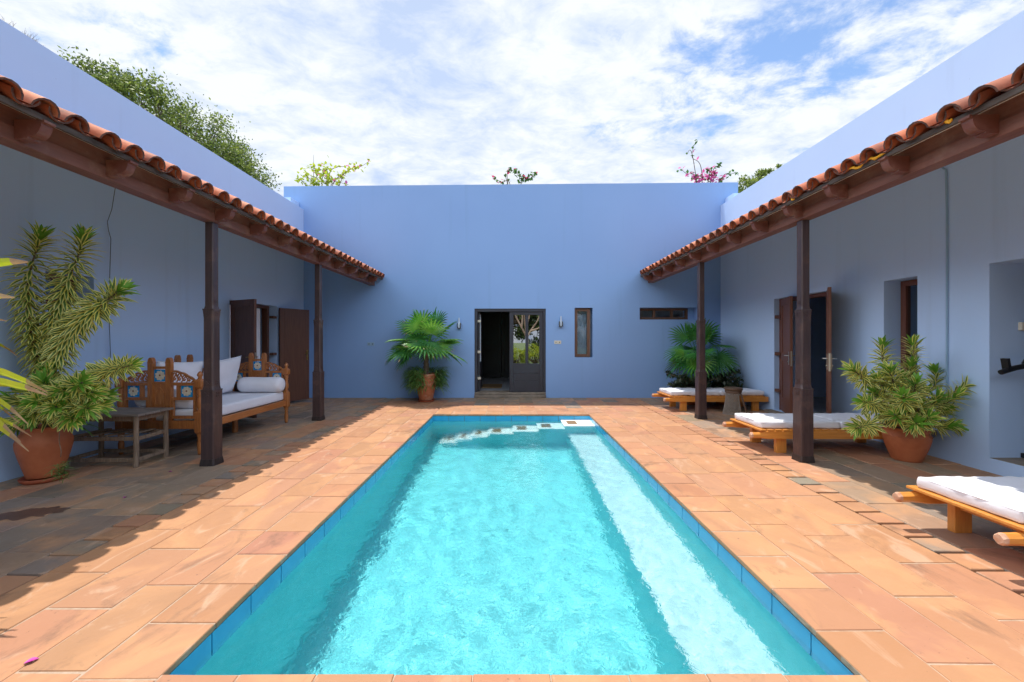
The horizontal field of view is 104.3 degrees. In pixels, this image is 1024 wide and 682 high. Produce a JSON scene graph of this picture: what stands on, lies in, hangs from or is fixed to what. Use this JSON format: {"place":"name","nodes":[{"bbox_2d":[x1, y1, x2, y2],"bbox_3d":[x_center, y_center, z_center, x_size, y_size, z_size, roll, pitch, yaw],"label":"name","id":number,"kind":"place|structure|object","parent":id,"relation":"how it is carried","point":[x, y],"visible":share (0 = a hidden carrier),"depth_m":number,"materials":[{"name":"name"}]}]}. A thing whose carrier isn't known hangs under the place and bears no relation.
{"place":"outdoors","nodes":[
{"label":"outdoors","id":0,"kind":"place"},
{"bbox_2d":[482,384,501,387],"bbox_3d":[-0.550,1.304,11.300,0.560,0.017,0.900,0,0,0],"label":"door mat","id":1,"kind":"object","parent":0,"point":[491,385],"depth_m":11.11,"materials":[{"name":"brown fabric"}]},
{"bbox_2d":[284,182,737,398],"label":"wing","id":2,"kind":"structure","parent":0,"point":[508,275],"depth_m":10.00,"materials":[{"name":"blue paint"}]},
{"bbox_2d":[294,155,370,185],"bbox_3d":[-5.045,-4.085,11.137,2.163,2.067,0.752,0,0,0],"label":"bougainvillea","id":3,"kind":"object","parent":2,"relation":"on","point":[326,175],"visible":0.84,"depth_m":11.16,"materials":[{"name":"plant"}]},
{"bbox_2d":[457,318,460,327],"bbox_3d":[-1.310,-0.422,9.950,0.090,0.265,0.099,0,0,0],"label":"wall lamp","id":4,"kind":"object","parent":2,"relation":"attached to","point":[458,324],"visible":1,"depth_m":9.92,"materials":[{"name":"grey metal"}]},
{"bbox_2d":[478,312,481,390],"bbox_3d":[-0.819,0.299,10.545,0.078,2.018,0.890,0,0,0],"label":"open door","id":5,"kind":"structure","parent":2,"relation":"in","point":[479,314],"depth_m":10.15,"materials":[{"name":"grey paint"}]},
{"bbox_2d":[480,312,513,377],"bbox_3d":[-0.350,0.156,13.948,1.600,2.313,0.065,0,0,0],"label":"doorway","id":6,"kind":"structure","parent":2,"relation":"in","point":[495,325],"depth_m":13.92,"materials":[{"name":"black paint"}]},
{"bbox_2d":[492,167,537,183],"bbox_3d":[0.080,-3.951,11.200,1.314,1.800,0.540,0,0,0],"label":"bougainvillea","id":7,"kind":"object","parent":2,"relation":"on","point":[527,178],"visible":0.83,"depth_m":11.19,"materials":[{"name":"plant"}]},
{"bbox_2d":[510,312,542,391],"bbox_3d":[0.372,0.299,10.072,0.845,2.018,0.045,0,0,0],"label":"glazed door","id":8,"kind":"structure","parent":2,"relation":"in","point":[528,326],"depth_m":10.05,"materials":[{"name":"grey paint"}]},
{"bbox_2d":[559,316,562,326],"bbox_3d":[1.235,-0.463,9.950,0.090,0.265,0.099,0,0,0],"label":"wall lamp","id":9,"kind":"object","parent":2,"relation":"attached to","point":[560,323],"visible":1,"depth_m":9.92,"materials":[{"name":"grey metal"}]},
{"bbox_2d":[575,308,590,356],"bbox_3d":[1.811,-0.187,10.151,0.438,1.233,0.162,0,0,0],"label":"window","id":10,"kind":"structure","parent":2,"relation":"in","point":[582,315],"depth_m":10.21,"materials":[{"name":"brown wood"}]},
{"bbox_2d":[640,308,687,319],"bbox_3d":[3.863,-0.665,10.195,1.271,0.286,0.070,0,0,0],"label":"window","id":11,"kind":"structure","parent":2,"relation":"in","point":[653,310],"depth_m":10.16,"materials":[{"name":"brown wood"}]},
{"bbox_2d":[676,139,738,182],"bbox_3d":[5.535,-4.337,11.200,1.696,2.571,0.540,0,0,0],"label":"bougainvillea","id":12,"kind":"object","parent":2,"relation":"on","point":[713,174],"visible":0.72,"depth_m":11.19,"materials":[{"name":"plant"}]},
{"bbox_2d":[0,398,1023,681],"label":"paving","id":13,"kind":"structure","parent":0,"point":[916,568],"depth_m":2.90,"materials":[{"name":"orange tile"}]},
{"bbox_2d":[0,258,47,451],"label":"potted plant","id":14,"kind":"object","parent":13,"relation":"on","point":[5,429],"visible":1,"depth_m":2.25,"materials":[{"name":"green plant"}]},
{"bbox_2d":[24,657,38,663],"bbox_3d":[-2.162,1.442,1.793,0.034,0.010,0.035,0,0,6],"label":"petal","id":15,"kind":"object","parent":13,"relation":"on","point":[32,659],"visible":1,"depth_m":1.80,"materials":[{"name":"pink plant"}]},
{"bbox_2d":[0,506,68,520],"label":"wet patch","id":16,"kind":"object","parent":13,"relation":"on","point":[18,515],"visible":1,"depth_m":3.34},
{"bbox_2d":[0,218,144,484],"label":"potted plant","id":17,"kind":"object","parent":13,"relation":"on","point":[59,411],"visible":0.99,"depth_m":3.99,"materials":[{"name":"green plant"}]},
{"bbox_2d":[65,407,173,467],"bbox_3d":[-4.680,1.145,4.739,0.920,0.610,0.479,0,0,0],"label":"side table","id":18,"kind":"object","parent":13,"relation":"on","point":[135,415],"visible":0.65,"depth_m":4.68,"materials":[{"name":"brown wood"}]},
{"bbox_2d":[0,75,384,466],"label":"veranda","id":19,"kind":"object","parent":13,"relation":"on","point":[32,124],"visible":1,"depth_m":4.23,"materials":[{"name":"brown wood"}]},
{"bbox_2d":[114,353,289,454],"bbox_3d":[-4.450,0.836,6.018,1.090,1.227,2.025,0,0,0],"label":"daybed","id":20,"kind":"object","parent":13,"relation":"on","point":[160,394],"visible":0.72,"depth_m":5.04,"materials":[{"name":"brown wood"}]},
{"bbox_2d":[145,392,282,419],"bbox_3d":[-4.445,0.971,6.017,0.956,0.159,1.869,0,0,0],"label":"daybed mattress","id":21,"kind":"object","parent":20,"relation":"on","point":[232,402],"visible":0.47,"depth_m":6.08,"materials":[{"name":"white fabric"}]},
{"bbox_2d":[134,389,192,407],"bbox_3d":[-4.490,0.767,5.220,0.740,0.253,0.253,0,0,0],"label":"bolster","id":22,"kind":"object","parent":21,"relation":"on","point":[178,403],"visible":0.16,"depth_m":5.11,"materials":[{"name":"white fabric"}]},
{"bbox_2d":[144,361,203,406],"bbox_3d":[-4.666,0.590,5.548,0.199,0.620,0.840,14,-3,-1],"label":"cushion","id":23,"kind":"object","parent":21,"relation":"on","point":[192,369],"visible":0.23,"depth_m":5.59,"materials":[{"name":"white fabric"}]},
{"bbox_2d":[202,355,241,392],"bbox_3d":[-4.597,0.586,6.293,0.197,0.630,0.900,15,1,-7],"label":"cushion","id":24,"kind":"object","parent":21,"relation":"on","point":[229,368],"visible":0.53,"depth_m":6.37,"materials":[{"name":"white fabric"}]},
{"bbox_2d":[237,377,284,391],"bbox_3d":[-4.260,0.762,6.790,0.720,0.263,0.263,0,0,0],"label":"bolster","id":25,"kind":"object","parent":21,"relation":"on","point":[260,384],"visible":1,"depth_m":6.68,"materials":[{"name":"white fabric"}]},
{"bbox_2d":[385,308,465,401],"bbox_3d":[-1.982,0.323,9.293,1.936,2.248,1.558,0,0,0],"label":"potted palm","id":26,"kind":"object","parent":13,"relation":"on","point":[427,380],"visible":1,"depth_m":9.17,"materials":[{"name":"plant"}]},
{"bbox_2d":[664,370,721,404],"bbox_3d":[4.062,1.055,8.979,1.273,0.784,1.030,0,0,0],"label":"potted shrub","id":27,"kind":"object","parent":13,"relation":"on","point":[685,383],"visible":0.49,"depth_m":8.79,"materials":[{"name":"green plant"}]},
{"bbox_2d":[664,318,739,381],"bbox_3d":[4.380,0.473,9.163,1.660,1.947,1.514,0,0,0],"label":"potted palm","id":28,"kind":"object","parent":13,"relation":"on","point":[681,357],"visible":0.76,"depth_m":9.03,"materials":[{"name":"plant"}]},
{"bbox_2d":[652,391,768,410],"bbox_3d":[4.150,1.291,8.426,2.120,0.316,0.720,0,0,0],"label":"sun lounger","id":29,"kind":"object","parent":13,"relation":"on","point":[683,400],"visible":0.45,"depth_m":8.07,"materials":[{"name":"brown wood"}]},
{"bbox_2d":[659,388,763,395],"bbox_3d":[4.199,1.087,8.425,1.929,0.105,0.644,0,0,0],"label":"lounger mattress","id":30,"kind":"object","parent":29,"relation":"on","point":[691,391],"visible":0.65,"depth_m":8.12,"materials":[{"name":"white fabric"}]},
{"bbox_2d":[707,367,743,404],"bbox_3d":[4.720,1.031,8.980,0.953,0.832,1.019,0,0,0],"label":"potted shrub","id":31,"kind":"object","parent":13,"relation":"on","point":[726,381],"visible":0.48,"depth_m":8.86,"materials":[{"name":"green plant"}]},
{"bbox_2d":[722,386,746,415],"bbox_3d":[4.348,1.196,7.826,0.394,0.528,0.422,0,0,-20],"label":"stool","id":32,"kind":"object","parent":13,"relation":"on","point":[730,402],"visible":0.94,"depth_m":7.71,"materials":[{"name":"grey stone"}]},
{"bbox_2d":[722,418,882,452],"bbox_3d":[4.100,1.291,5.391,2.120,0.316,0.720,0,0,0],"label":"sun lounger","id":33,"kind":"object","parent":13,"relation":"on","point":[780,436],"visible":0.34,"depth_m":5.04,"materials":[{"name":"brown wood"}]},
{"bbox_2d":[735,413,882,428],"bbox_3d":[4.148,1.087,5.389,1.931,0.104,0.645,0,0,1],"label":"lounger mattress","id":34,"kind":"object","parent":33,"relation":"on","point":[785,420],"visible":0.61,"depth_m":5.26,"materials":[{"name":"white fabric"}]},
{"bbox_2d":[640,63,1023,462],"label":"veranda","id":35,"kind":"object","parent":13,"relation":"on","point":[983,117],"visible":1,"depth_m":4.13,"materials":[{"name":"brown wood"}]},
{"bbox_2d":[837,333,976,462],"bbox_3d":[4.626,0.685,4.626,1.824,1.526,0.742,0,0,-15],"label":"potted plant","id":36,"kind":"object","parent":13,"relation":"on","point":[909,423],"visible":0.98,"depth_m":4.57,"materials":[{"name":"green plant"}]},
{"bbox_2d":[892,485,1023,545],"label":"sun lounger","id":37,"kind":"object","parent":13,"relation":"on","point":[959,517],"visible":0.41,"depth_m":2.98,"materials":[{"name":"brown wood"}]},
{"bbox_2d":[917,476,1023,523],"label":"lounger mattress","id":38,"kind":"object","parent":37,"relation":"on","point":[1003,496],"visible":1,"depth_m":2.79,"materials":[{"name":"white fabric"}]},
{"bbox_2d":[0,0,1023,196],"label":"sky","id":39,"kind":"structure","parent":0,"point":[429,92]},
{"bbox_2d":[998,358,1023,457],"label":"exercise bike","id":40,"kind":"object","parent":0,"point":[1007,367],"visible":1,"depth_m":4.14,"materials":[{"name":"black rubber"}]},
{"label":"ground","id":41,"kind":"structure","parent":0,"visible":0},
{"bbox_2d":[3,18,45,45],"bbox_3d":[-11.701,-2.946,9.244,1.992,9.127,1.205,0,0,0],"label":"bare tree","id":42,"kind":"object","parent":41,"relation":"on","point":[24,31],"visible":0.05,"depth_m":9.04,"materials":[{"name":"brown plant"}]},
{"bbox_2d":[0,19,308,481],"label":"wing","id":43,"kind":"structure","parent":41,"relation":"on","point":[157,253],"depth_m":5.62,"materials":[{"name":"blue paint"}]},
{"bbox_2d":[107,188,115,389],"bbox_3d":[-5.095,-0.657,5.070,0.238,2.597,0.040,0,0,33],"label":"cable","id":44,"kind":"object","parent":43,"relation":"attached to","point":[109,273],"visible":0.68,"depth_m":5.13,"materials":[{"name":"grey metal"}]},
{"bbox_2d":[231,299,257,417],"bbox_3d":[-4.891,0.330,7.269,0.706,2.130,0.178,0,0,25],"label":"door leaf","id":45,"kind":"structure","parent":43,"relation":"in","point":[243,312],"depth_m":7.24,"materials":[{"name":"brown wood"}]},
{"bbox_2d":[279,308,308,400],"bbox_3d":[-4.992,0.340,9.171,0.178,2.110,0.706,0,0,28],"label":"door leaf","id":46,"kind":"structure","parent":43,"relation":"in","point":[293,323],"depth_m":9.16,"materials":[{"name":"brown wood"}]},
{"bbox_2d":[57,45,281,190],"bbox_3d":[-11.212,-3.361,13.275,4.302,9.967,7.689,0,0,24],"label":"tree","id":47,"kind":"object","parent":41,"relation":"on","point":[121,84],"visible":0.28,"depth_m":12.34,"materials":[{"name":"green plant"}]},
{"bbox_2d":[169,416,854,674],"bbox_3d":[0.000,2.275,4.753,3.560,1.590,6.573,0,0,0],"label":"pool basin","id":48,"kind":"object","parent":41,"relation":"in","point":[821,651],"visible":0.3,"depth_m":2.68,"materials":[{"name":"tile"}]},
{"bbox_2d":[188,421,834,674],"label":"pool water","id":49,"kind":"structure","parent":48,"relation":"in","point":[492,547],"depth_m":2.58,"materials":[{"name":"teal liquid"}]},
{"bbox_2d":[738,164,782,192],"bbox_3d":[9.946,-2.657,15.573,4.025,8.543,1.788,0,0,-30],"label":"tree","id":50,"kind":"object","parent":41,"relation":"on","point":[749,181],"visible":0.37,"depth_m":14.96,"materials":[{"name":"green plant"}]},
{"bbox_2d":[721,10,1023,476],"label":"wing","id":51,"kind":"structure","parent":41,"relation":"on","point":[877,265],"depth_m":5.25,"materials":[{"name":"blue paint"}]},
{"bbox_2d":[781,296,794,412],"bbox_3d":[5.158,0.290,7.466,0.178,2.160,0.726,0,0,23],"label":"door leaf","id":52,"kind":"structure","parent":51,"relation":"in","point":[787,355],"depth_m":7.35,"materials":[{"name":"red wood"}]},
{"bbox_2d":[822,287,836,412],"bbox_3d":[5.011,0.285,6.292,0.178,2.170,0.746,0,0,37],"label":"door leaf","id":53,"kind":"structure","parent":51,"relation":"in","point":[828,293],"depth_m":6.01,"materials":[{"name":"red wood"}]},
{"bbox_2d":[901,279,916,392],"bbox_3d":[5.515,-0.050,5.382,0.070,1.546,0.451,0,0,0],"label":"window","id":54,"kind":"structure","parent":51,"relation":"in","point":[905,285],"depth_m":5.54,"materials":[{"name":"red wood"}]},
{"bbox_2d":[941,167,947,392],"bbox_3d":[5.200,-0.705,4.854,0.030,2.870,0.170,0,0,-34],"label":"conduit pipe","id":55,"kind":"object","parent":51,"relation":"attached to","point":[946,189],"visible":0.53,"depth_m":4.79,"materials":[{"name":"blue"}]},
{"bbox_2d":[1018,322,1023,329],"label":"light switch","id":56,"kind":"object","parent":51,"relation":"attached to","point":[1020,325],"visible":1,"depth_m":4.35,"materials":[{"name":"beige plastic"}]}
]}

